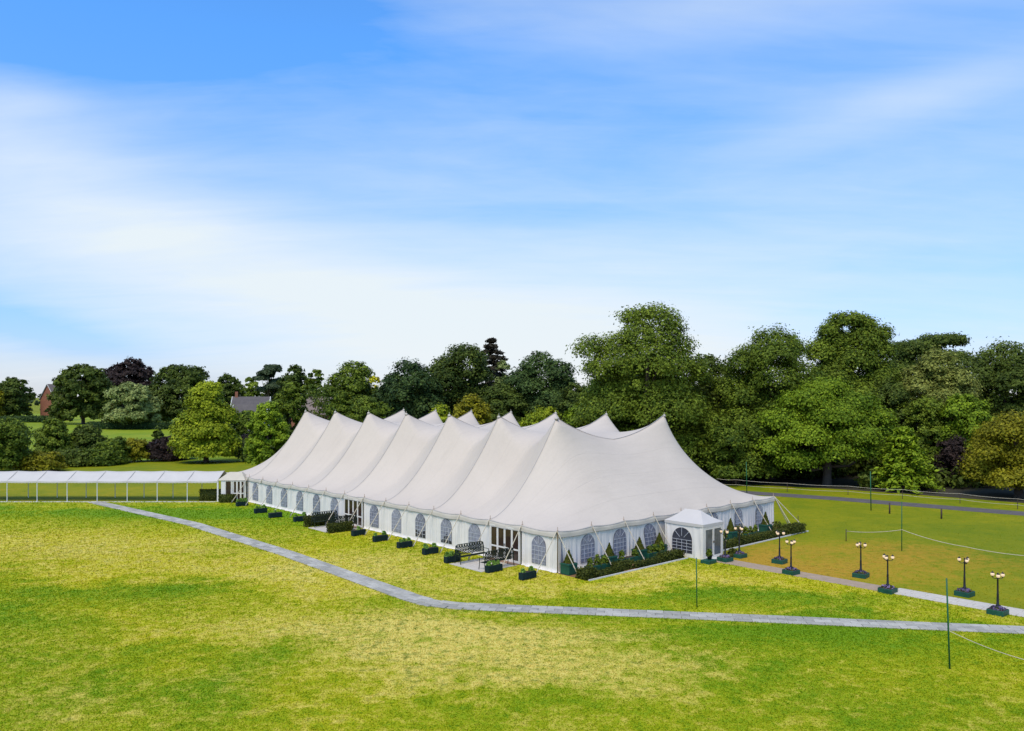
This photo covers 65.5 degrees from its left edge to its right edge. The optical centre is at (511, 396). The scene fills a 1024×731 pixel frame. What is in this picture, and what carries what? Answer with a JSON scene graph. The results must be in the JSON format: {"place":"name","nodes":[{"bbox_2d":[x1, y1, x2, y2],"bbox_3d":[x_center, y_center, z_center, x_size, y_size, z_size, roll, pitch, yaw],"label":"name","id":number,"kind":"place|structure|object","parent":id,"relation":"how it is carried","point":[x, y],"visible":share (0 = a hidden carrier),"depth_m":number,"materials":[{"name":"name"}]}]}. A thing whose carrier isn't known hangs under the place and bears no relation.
{"place":"outdoors","nodes":[
{"label":"outdoors","id":0,"kind":"place"},
{"bbox_2d":[39,384,59,415],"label":"house","id":1,"kind":"structure","parent":0,"point":[45,403],"depth_m":341.14,"materials":[{"name":"brown brick"}]},
{"bbox_2d":[12,414,237,460],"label":"field","id":2,"kind":"structure","parent":0,"point":[144,434],"depth_m":229.41,"materials":[{"name":"green plant"}]},
{"bbox_2d":[0,377,37,415],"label":"broadleaf tree","id":3,"kind":"object","parent":2,"relation":"on","point":[16,396],"visible":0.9,"depth_m":332.72,"materials":[{"name":"green plant"}]},
{"bbox_2d":[0,415,48,422],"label":"field hedge","id":4,"kind":"object","parent":2,"relation":"on","point":[31,419],"visible":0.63,"depth_m":317.26,"materials":[{"name":"green plant"}]},
{"bbox_2d":[45,363,117,423],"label":"broadleaf tree","id":5,"kind":"object","parent":2,"relation":"on","point":[70,383],"visible":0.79,"depth_m":294.85,"materials":[{"name":"green plant"}]},
{"bbox_2d":[83,384,111,421],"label":"broadleaf tree","id":6,"kind":"object","parent":2,"relation":"on","point":[96,396],"visible":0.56,"depth_m":295.80,"materials":[{"name":"green plant"}]},
{"bbox_2d":[104,357,155,385],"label":"broadleaf tree","id":7,"kind":"object","parent":2,"relation":"on","point":[135,371],"visible":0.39,"depth_m":325.85,"materials":[{"name":"purple plant"}]},
{"bbox_2d":[86,421,174,428],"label":"field hedge","id":8,"kind":"object","parent":2,"relation":"on","point":[138,425],"visible":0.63,"depth_m":251.26,"materials":[{"name":"green plant"}]},
{"bbox_2d":[102,381,163,424],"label":"broadleaf tree","id":9,"kind":"object","parent":2,"relation":"on","point":[132,402],"visible":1,"depth_m":247.74,"materials":[{"name":"green plant"}]},
{"bbox_2d":[144,435,188,461],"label":"bush","id":10,"kind":"object","parent":2,"relation":"on","point":[157,447],"visible":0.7,"depth_m":126.76,"materials":[{"name":"purple plant"}]},
{"bbox_2d":[146,364,209,418],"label":"broadleaf tree","id":11,"kind":"object","parent":2,"relation":"on","point":[179,380],"visible":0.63,"depth_m":262.39,"materials":[{"name":"green plant"}]},
{"bbox_2d":[230,410,253,433],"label":"broadleaf tree","id":12,"kind":"object","parent":2,"relation":"on","point":[241,426],"visible":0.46,"depth_m":189.49,"materials":[{"name":"green plant"}]},
{"bbox_2d":[269,380,309,441],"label":"broadleaf tree","id":13,"kind":"object","parent":2,"relation":"on","point":[291,402],"visible":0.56,"depth_m":148.58,"materials":[{"name":"green plant"}]},
{"bbox_2d":[276,364,307,413],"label":"broadleaf tree","id":14,"kind":"object","parent":2,"relation":"on","point":[298,376],"visible":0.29,"depth_m":253.40,"materials":[{"name":"green plant"}]},
{"bbox_2d":[301,369,324,396],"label":"broadleaf tree","id":15,"kind":"object","parent":2,"relation":"on","point":[309,381],"visible":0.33,"depth_m":249.21,"materials":[{"name":"green plant"}]},
{"bbox_2d":[230,392,271,404],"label":"house","id":16,"kind":"structure","parent":0,"point":[236,399],"depth_m":233.53,"materials":[{"name":"tile"}]},
{"bbox_2d":[0,501,1023,730],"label":"front lawn","id":17,"kind":"structure","parent":0,"point":[465,675],"depth_m":32.87,"materials":[{"name":"green plant"}]},
{"bbox_2d":[217,472,245,501],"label":"link porch","id":18,"kind":"object","parent":17,"relation":"on","point":[232,483],"visible":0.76,"depth_m":78.27,"materials":[{"name":"beige fabric"}]},
{"bbox_2d":[308,525,356,531],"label":"door paving","id":19,"kind":"structure","parent":17,"relation":"on","point":[321,528],"depth_m":62.32,"materials":[{"name":"stone"}]},
{"bbox_2d":[311,510,340,526],"bbox_3d":[-14.851,9.771,63.577,2.345,1.147,0.643,0,0,-42],"label":"garden bench","id":20,"kind":"object","parent":19,"relation":"on","point":[319,517],"visible":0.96,"depth_m":63.57,"materials":[{"name":"black metal"}]},
{"bbox_2d":[325,520,354,533],"bbox_3d":[-13.178,9.961,61.014,2.286,0.905,0.775,0,0,-42],"label":"box hedge","id":21,"kind":"object","parent":17,"relation":"on","point":[341,526],"visible":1,"depth_m":60.77,"materials":[{"name":"green plant"}]},
{"bbox_2d":[451,558,516,571],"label":"door paving","id":22,"kind":"structure","parent":17,"relation":"on","point":[473,564],"depth_m":48.73,"materials":[{"name":"stone"}]},
{"bbox_2d":[454,541,488,564],"bbox_3d":[-2.496,9.771,49.874,2.345,1.147,0.643,0,0,-42],"label":"garden bench","id":23,"kind":"object","parent":22,"relation":"on","point":[467,550],"visible":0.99,"depth_m":49.94,"materials":[{"name":"black metal"}]},
{"bbox_2d":[479,547,513,567],"bbox_3d":[-0.929,9.771,48.136,2.345,1.147,0.643,0,0,-42],"label":"garden bench","id":24,"kind":"object","parent":22,"relation":"on","point":[496,558],"visible":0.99,"depth_m":47.93,"materials":[{"name":"black metal"}]},
{"bbox_2d":[485,560,502,572],"bbox_3d":[-1.091,10.016,47.070,1.119,0.708,0.423,0,0,-42],"label":"trough planter","id":25,"kind":"object","parent":17,"relation":"on","point":[495,566],"visible":1,"depth_m":46.89,"materials":[{"name":"paint"}]},
{"bbox_2d":[224,409,803,572],"bbox_3d":[-3.989,5.867,72.392,28.126,9.214,51.019,0,0,-42],"label":"marquee","id":26,"kind":"object","parent":17,"relation":"on","point":[555,478],"visible":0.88,"depth_m":58.53,"materials":[{"name":"fabric"}]},
{"bbox_2d":[415,514,424,537],"bbox_3d":[-6.572,9.230,56.910,0.046,1.680,1.220,0,0,-42],"label":"window","id":27,"kind":"structure","parent":26,"relation":"in","point":[420,520],"depth_m":56.91,"materials":[{"name":"clear plastic"}]},
{"bbox_2d":[440,519,451,543],"bbox_3d":[-4.528,9.230,54.649,0.046,1.680,1.220,0,0,-42],"label":"window","id":28,"kind":"structure","parent":26,"relation":"in","point":[446,527],"depth_m":54.64,"materials":[{"name":"clear plastic"}]},
{"bbox_2d":[468,524,479,549],"bbox_3d":[-2.486,9.230,52.384,0.046,1.680,1.220,0,0,-42],"label":"window","id":29,"kind":"structure","parent":26,"relation":"in","point":[474,531],"depth_m":52.43,"materials":[{"name":"clear plastic"}]},
{"bbox_2d":[512,530,518,563],"bbox_3d":[0.228,9.285,49.341,0.045,2.070,0.670,0,0,-42],"label":"door leaf","id":30,"kind":"structure","parent":26,"relation":"in","point":[515,546],"depth_m":49.32,"materials":[{"name":"white paint"}]},
{"bbox_2d":[531,536,545,564],"bbox_3d":[1.600,9.230,47.885,0.047,1.680,1.220,0,0,-42],"label":"window","id":31,"kind":"structure","parent":26,"relation":"in","point":[538,553],"depth_m":47.83,"materials":[{"name":"clear plastic"}]},
{"bbox_2d":[581,534,594,562],"bbox_3d":[4.629,9.230,48.445,1.220,1.680,0.047,0,0,-42],"label":"window","id":32,"kind":"structure","parent":26,"relation":"in","point":[588,542],"depth_m":48.46,"materials":[{"name":"clear plastic"}]},
{"bbox_2d":[613,529,625,555],"bbox_3d":[6.851,9.230,50.446,1.220,1.680,0.047,0,0,-42],"label":"window","id":33,"kind":"structure","parent":26,"relation":"in","point":[619,539],"depth_m":50.47,"materials":[{"name":"clear plastic"}]},
{"bbox_2d":[644,524,656,546],"bbox_3d":[9.193,9.230,52.592,1.469,1.680,0.046,0,0,-42],"label":"window","id":34,"kind":"structure","parent":26,"relation":"in","point":[650,537],"depth_m":52.49,"materials":[{"name":"clear plastic"}]},
{"bbox_2d":[518,566,536,580],"bbox_3d":[0.883,10.017,45.222,1.106,0.707,0.399,0,0,-44],"label":"trough planter","id":35,"kind":"object","parent":17,"relation":"on","point":[530,573],"visible":1,"depth_m":45.02,"materials":[{"name":"paint"}]},
{"bbox_2d":[558,530,808,580],"bbox_3d":[12.727,10.335,53.851,24.700,0.070,2.700,0,0,-42],"label":"planting bed","id":36,"kind":"object","parent":17,"relation":"on","point":[625,571],"visible":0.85,"depth_m":48.78,"materials":[{"name":"green plant"}]},
{"bbox_2d":[559,550,577,575],"bbox_3d":[3.320,9.625,46.514,0.780,1.490,0.780,0,0,-42],"label":"topiary planter","id":37,"kind":"object","parent":36,"relation":"on","point":[566,567],"visible":0.95,"depth_m":46.31,"materials":[{"name":"green paint"}]},
{"bbox_2d":[575,565,598,580],"bbox_3d":[4.288,10.050,45.401,1.213,0.727,1.129,0,0,-42],"label":"box hedge","id":38,"kind":"object","parent":36,"relation":"on","point":[585,573],"visible":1,"depth_m":45.16,"materials":[{"name":"green plant"}]},
{"bbox_2d":[587,554,610,569],"bbox_3d":[5.088,9.875,47.402,1.915,0.990,0.599,0,0,-42],"label":"shrub trough","id":39,"kind":"object","parent":36,"relation":"on","point":[603,562],"visible":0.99,"depth_m":47.35,"materials":[{"name":"green plant"}]},
{"bbox_2d":[597,564,624,576],"bbox_3d":[5.670,10.114,46.388,2.417,0.592,0.672,0,0,-42],"label":"box hedge","id":40,"kind":"object","parent":36,"relation":"on","point":[611,570],"visible":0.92,"depth_m":46.34,"materials":[{"name":"green plant"}]},
{"bbox_2d":[634,556,664,567],"bbox_3d":[8.393,10.132,48.873,2.701,0.565,0.687,0,0,-42],"label":"box hedge","id":41,"kind":"object","parent":36,"relation":"on","point":[648,561],"visible":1,"depth_m":48.66,"materials":[{"name":"green plant"}]},
{"bbox_2d":[646,541,666,557],"bbox_3d":[9.256,9.872,51.354,1.900,0.995,0.679,0,0,-42],"label":"shrub trough","id":42,"kind":"object","parent":36,"relation":"on","point":[652,550],"visible":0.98,"depth_m":51.20,"materials":[{"name":"green plant"}]},
{"bbox_2d":[654,549,684,561],"bbox_3d":[10.044,10.080,50.581,2.448,0.659,0.957,0,0,-42],"label":"box hedge","id":43,"kind":"object","parent":36,"relation":"on","point":[672,554],"visible":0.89,"depth_m":50.30,"materials":[{"name":"green plant"}]},
{"bbox_2d":[734,532,766,545],"bbox_3d":[16.861,10.053,56.401,3.534,0.721,0.906,0,0,-42],"label":"box hedge","id":44,"kind":"object","parent":36,"relation":"on","point":[745,539],"visible":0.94,"depth_m":56.23,"materials":[{"name":"green plant"}]},
{"bbox_2d":[780,522,806,534],"bbox_3d":[21.357,9.967,60.367,2.488,0.884,1.202,0,0,-42],"label":"box hedge","id":45,"kind":"object","parent":36,"relation":"on","point":[794,528],"visible":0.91,"depth_m":59.99,"materials":[{"name":"green plant"}]},
{"bbox_2d":[986,571,1008,616],"bbox_3d":[23.146,9.355,37.908,0.750,2.030,0.740,0,0,-38],"label":"lamp post","id":46,"kind":"object","parent":17,"relation":"on","point":[997,609],"visible":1,"depth_m":37.80,"materials":[{"name":"green paint"}]},
{"bbox_2d":[0,398,1023,608],"bbox_3d":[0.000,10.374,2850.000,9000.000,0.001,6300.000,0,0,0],"label":"ground","id":47,"kind":"structure","parent":0,"point":[849,513],"depth_m":61.61,"materials":[{"name":"green plant"}]},
{"bbox_2d":[0,415,36,469],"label":"bush","id":48,"kind":"object","parent":47,"relation":"on","point":[15,440],"visible":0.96,"depth_m":106.94,"materials":[{"name":"green plant"}]},
{"bbox_2d":[12,449,68,470],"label":"bush","id":49,"kind":"object","parent":47,"relation":"on","point":[42,461],"visible":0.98,"depth_m":108.54,"materials":[{"name":"green plant"}]},
{"bbox_2d":[31,418,74,451],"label":"bush","id":50,"kind":"object","parent":47,"relation":"on","point":[55,433],"visible":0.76,"depth_m":122.61,"materials":[{"name":"green plant"}]},
{"bbox_2d":[46,447,99,466],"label":"bush","id":51,"kind":"object","parent":47,"relation":"on","point":[73,456],"visible":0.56,"depth_m":117.39,"materials":[{"name":"green plant"}]},
{"bbox_2d":[69,424,107,449],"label":"bush","id":52,"kind":"object","parent":47,"relation":"on","point":[90,437],"visible":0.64,"depth_m":124.95,"materials":[{"name":"green plant"}]},
{"bbox_2d":[80,446,128,466],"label":"bush","id":53,"kind":"object","parent":47,"relation":"on","point":[108,456],"visible":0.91,"depth_m":118.96,"materials":[{"name":"green plant"}]},
{"bbox_2d":[0,471,225,501],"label":"covered walkway","id":54,"kind":"structure","parent":47,"relation":"on","point":[97,477],"depth_m":79.19,"materials":[{"name":"fabric"}]},
{"bbox_2d":[96,436,132,462],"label":"bush","id":55,"kind":"object","parent":47,"relation":"on","point":[118,443],"visible":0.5,"depth_m":122.99,"materials":[{"name":"green plant"}]},
{"bbox_2d":[124,438,149,461],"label":"bush","id":56,"kind":"object","parent":47,"relation":"on","point":[138,452],"visible":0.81,"depth_m":125.32,"materials":[{"name":"green plant"}]},
{"bbox_2d":[167,380,242,462],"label":"broadleaf tree","id":57,"kind":"object","parent":47,"relation":"on","point":[203,431],"visible":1,"depth_m":123.02,"materials":[{"name":"green plant"}]},
{"bbox_2d":[198,488,220,500],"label":"box hedge","id":58,"kind":"object","parent":47,"relation":"on","point":[208,494],"visible":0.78,"depth_m":79.12,"materials":[{"name":"green plant"}]},
{"bbox_2d":[217,372,245,404],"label":"broadleaf tree","id":59,"kind":"object","parent":47,"relation":"on","point":[232,386],"visible":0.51,"depth_m":327.16,"materials":[{"name":"green plant"}]},
{"bbox_2d":[240,376,262,396],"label":"broadleaf tree","id":60,"kind":"object","parent":47,"relation":"on","point":[250,389],"visible":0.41,"depth_m":298.37,"materials":[{"name":"green plant"}]},
{"bbox_2d":[243,400,291,464],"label":"broadleaf tree","id":61,"kind":"object","parent":47,"relation":"on","point":[261,439],"visible":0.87,"depth_m":106.76,"materials":[{"name":"green plant"}]},
{"bbox_2d":[252,364,284,399],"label":"cedar tree","id":62,"kind":"object","parent":47,"relation":"on","point":[267,372],"visible":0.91,"depth_m":260.09,"materials":[{"name":"green plant"}]},
{"bbox_2d":[325,390,353,419],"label":"broadleaf tree","id":63,"kind":"object","parent":47,"relation":"on","point":[340,408],"visible":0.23,"depth_m":127.48,"materials":[{"name":"green plant"}]},
{"bbox_2d":[318,360,378,420],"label":"broadleaf tree","id":64,"kind":"object","parent":47,"relation":"on","point":[354,383],"visible":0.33,"depth_m":132.77,"materials":[{"name":"green plant"}]},
{"bbox_2d":[342,396,393,422],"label":"broadleaf tree","id":65,"kind":"object","parent":47,"relation":"on","point":[362,407],"visible":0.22,"depth_m":117.16,"materials":[{"name":"green plant"}]},
{"bbox_2d":[370,356,445,418],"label":"broadleaf tree","id":66,"kind":"object","parent":47,"relation":"on","point":[395,389],"visible":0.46,"depth_m":127.43,"materials":[{"name":"green plant"}]},
{"bbox_2d":[428,402,450,422],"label":"bush","id":67,"kind":"object","parent":47,"relation":"on","point":[440,408],"visible":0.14,"depth_m":111.14,"materials":[{"name":"green plant"}]},
{"bbox_2d":[425,342,500,419],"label":"broadleaf tree","id":68,"kind":"object","parent":47,"relation":"on","point":[450,373],"visible":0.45,"depth_m":134.67,"materials":[{"name":"green plant"}]},
{"bbox_2d":[452,393,493,424],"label":"broadleaf tree","id":69,"kind":"object","parent":47,"relation":"on","point":[482,416],"visible":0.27,"depth_m":110.95,"materials":[{"name":"green plant"}]},
{"bbox_2d":[479,337,511,387],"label":"conifer tree","id":70,"kind":"object","parent":47,"relation":"on","point":[490,347],"visible":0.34,"depth_m":160.79,"materials":[{"name":"green plant"}]},
{"bbox_2d":[481,382,533,424],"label":"broadleaf tree","id":71,"kind":"object","parent":47,"relation":"on","point":[502,405],"visible":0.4,"depth_m":123.87,"materials":[{"name":"green plant"}]},
{"bbox_2d":[518,406,560,426],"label":"bush","id":72,"kind":"object","parent":47,"relation":"on","point":[533,418],"visible":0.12,"depth_m":107.30,"materials":[{"name":"green plant"}]},
{"bbox_2d":[501,350,579,420],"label":"broadleaf tree","id":73,"kind":"object","parent":47,"relation":"on","point":[527,382],"visible":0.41,"depth_m":125.37,"materials":[{"name":"green plant"}]},
{"bbox_2d":[568,377,638,431],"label":"broadleaf tree","id":74,"kind":"object","parent":47,"relation":"on","point":[617,425],"visible":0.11,"depth_m":103.99,"materials":[{"name":"green plant"}]},
{"bbox_2d":[565,300,727,461],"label":"broadleaf tree","id":75,"kind":"object","parent":47,"relation":"on","point":[670,363],"visible":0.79,"depth_m":96.01,"materials":[{"name":"green plant"}]},
{"bbox_2d":[665,509,723,559],"bbox_3d":[12.069,8.895,52.080,2.270,2.950,3.410,0,0,-42],"label":"entrance porch","id":76,"kind":"object","parent":47,"relation":"on","point":[692,533],"visible":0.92,"depth_m":51.37,"materials":[{"name":"fabric"}]},
{"bbox_2d":[672,527,691,553],"bbox_3d":[11.013,9.290,51.597,0.046,1.600,1.550,0,0,-42],"label":"window","id":77,"kind":"structure","parent":76,"relation":"in","point":[681,537],"depth_m":51.56,"materials":[{"name":"clear plastic"}]},
{"bbox_2d":[705,527,713,558],"bbox_3d":[12.594,9.365,50.794,0.936,1.910,0.085,0,0,-42],"label":"door leaf","id":78,"kind":"structure","parent":76,"relation":"in","point":[709,541],"depth_m":50.76,"materials":[{"name":"white paint"}]},
{"bbox_2d":[713,526,721,556],"bbox_3d":[13.295,9.365,51.426,0.936,1.910,0.085,0,0,-42],"label":"door leaf","id":79,"kind":"structure","parent":76,"relation":"in","point":[717,536],"depth_m":51.44,"materials":[{"name":"white paint"}]},
{"bbox_2d":[852,542,869,578],"bbox_3d":[20.041,9.355,45.709,0.740,2.030,0.740,0,0,43],"label":"lamp post","id":80,"kind":"object","parent":47,"relation":"on","point":[861,573],"visible":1,"depth_m":45.58,"materials":[{"name":"green paint"}]},
{"bbox_2d":[722,479,1022,508],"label":"rope fence","id":81,"kind":"object","parent":47,"relation":"on","point":[893,489],"visible":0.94,"depth_m":80.53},
{"bbox_2d":[954,556,974,597],"bbox_3d":[23.577,9.355,41.449,0.748,2.030,0.740,0,0,-36],"label":"lamp post","id":82,"kind":"object","parent":47,"relation":"on","point":[965,591],"visible":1,"depth_m":41.33,"materials":[{"name":"green paint"}]},
{"bbox_2d":[0,0,1023,397],"label":"sky","id":83,"kind":"structure","parent":0,"point":[236,188],"materials":[{"name":"blue"}]},
{"bbox_2d":[88,501,1023,633],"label":"stone path","id":84,"kind":"structure","parent":0,"point":[386,588],"depth_m":38.43,"materials":[{"name":"grey stone"}]},
{"bbox_2d":[709,470,1023,502],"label":"woodland floor","id":85,"kind":"structure","parent":0,"point":[846,482],"depth_m":89.71,"materials":[{"name":"green plant"}]},
{"bbox_2d":[552,382,586,420],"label":"broadleaf tree","id":86,"kind":"object","parent":85,"relation":"on","point":[576,386],"visible":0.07,"depth_m":119.36,"materials":[{"name":"green plant"}]},
{"bbox_2d":[302,370,1021,489],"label":"woodland undergrowth","id":87,"kind":"object","parent":85,"relation":"on","point":[863,479],"visible":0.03,"depth_m":99.51,"materials":[{"name":"green plant"}]},
{"bbox_2d":[637,386,717,462],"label":"broadleaf tree","id":88,"kind":"object","parent":85,"relation":"on","point":[685,429],"visible":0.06,"depth_m":101.39,"materials":[{"name":"green plant"}]},
{"bbox_2d":[685,353,734,439],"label":"broadleaf tree","id":89,"kind":"object","parent":85,"relation":"on","point":[718,370],"visible":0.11,"depth_m":106.42,"materials":[{"name":"green plant"}]},
{"bbox_2d":[692,405,788,482],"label":"broadleaf tree","id":90,"kind":"object","parent":85,"relation":"on","point":[736,439],"visible":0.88,"depth_m":93.10,"materials":[{"name":"green plant"}]},
{"bbox_2d":[706,323,833,479],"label":"broadleaf tree","id":91,"kind":"object","parent":85,"relation":"on","point":[751,379],"visible":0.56,"depth_m":97.04,"materials":[{"name":"green plant"}]},
{"bbox_2d":[749,376,904,485],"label":"broadleaf tree","id":92,"kind":"object","parent":85,"relation":"on","point":[828,417],"visible":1,"depth_m":90.31,"materials":[{"name":"green plant"}]},
{"bbox_2d":[803,310,908,475],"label":"broadleaf tree","id":93,"kind":"object","parent":85,"relation":"on","point":[835,349],"visible":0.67,"depth_m":103.48,"materials":[{"name":"green plant"}]},
{"bbox_2d":[848,373,919,466],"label":"broadleaf tree","id":94,"kind":"object","parent":85,"relation":"on","point":[896,392],"visible":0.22,"depth_m":100.06,"materials":[{"name":"green plant"}]},
{"bbox_2d":[869,426,944,494],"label":"broadleaf tree","id":95,"kind":"object","parent":85,"relation":"on","point":[903,450],"visible":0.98,"depth_m":86.83,"materials":[{"name":"green plant"}]},
{"bbox_2d":[890,395,950,471],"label":"broadleaf tree","id":96,"kind":"object","parent":85,"relation":"on","point":[929,425],"visible":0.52,"depth_m":95.98,"materials":[{"name":"green plant"}]},
{"bbox_2d":[882,331,973,393],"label":"cedar tree","id":97,"kind":"object","parent":85,"relation":"on","point":[910,351],"visible":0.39,"depth_m":120.38,"materials":[{"name":"green plant"}]},
{"bbox_2d":[892,345,983,459],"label":"broadleaf tree","id":98,"kind":"object","parent":85,"relation":"on","point":[953,377],"visible":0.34,"depth_m":100.39,"materials":[{"name":"green plant"}]},
{"bbox_2d":[933,434,972,483],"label":"broadleaf tree","id":99,"kind":"object","parent":85,"relation":"on","point":[951,452],"visible":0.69,"depth_m":91.29,"materials":[{"name":"purple plant"}]},
{"bbox_2d":[933,393,994,482],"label":"broadleaf tree","id":100,"kind":"object","parent":85,"relation":"on","point":[965,421],"visible":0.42,"depth_m":94.19,"materials":[{"name":"green plant"}]},
{"bbox_2d":[941,336,1023,416],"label":"broadleaf tree","id":101,"kind":"object","parent":85,"relation":"on","point":[993,374],"visible":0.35,"depth_m":105.55,"materials":[{"name":"green plant"}]},
{"bbox_2d":[955,410,1023,497],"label":"broadleaf tree","id":102,"kind":"object","parent":85,"relation":"on","point":[998,447],"visible":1,"depth_m":81.07,"materials":[{"name":"green plant"}]},
{"bbox_2d":[716,559,1023,616],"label":"walkway","id":103,"kind":"structure","parent":0,"point":[955,601],"depth_m":42.61,"materials":[{"name":"stone"}]},
{"bbox_2d":[782,539,799,575],"bbox_3d":[16.317,9.355,46.545,0.744,2.030,0.797,0,0,-35],"label":"lamp post","id":104,"kind":"object","parent":103,"relation":"on","point":[791,570],"visible":1,"depth_m":46.43,"materials":[{"name":"green paint"}]},
{"bbox_2d":[878,553,897,594],"bbox_3d":[19.892,9.355,42.133,0.762,2.030,0.756,0,0,-39],"label":"lamp post","id":105,"kind":"object","parent":103,"relation":"on","point":[886,588],"visible":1,"depth_m":42.00,"materials":[{"name":"black metal"}]},
{"bbox_2d":[738,490,1023,515],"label":"track","id":106,"kind":"structure","parent":0,"point":[895,503],"depth_m":77.10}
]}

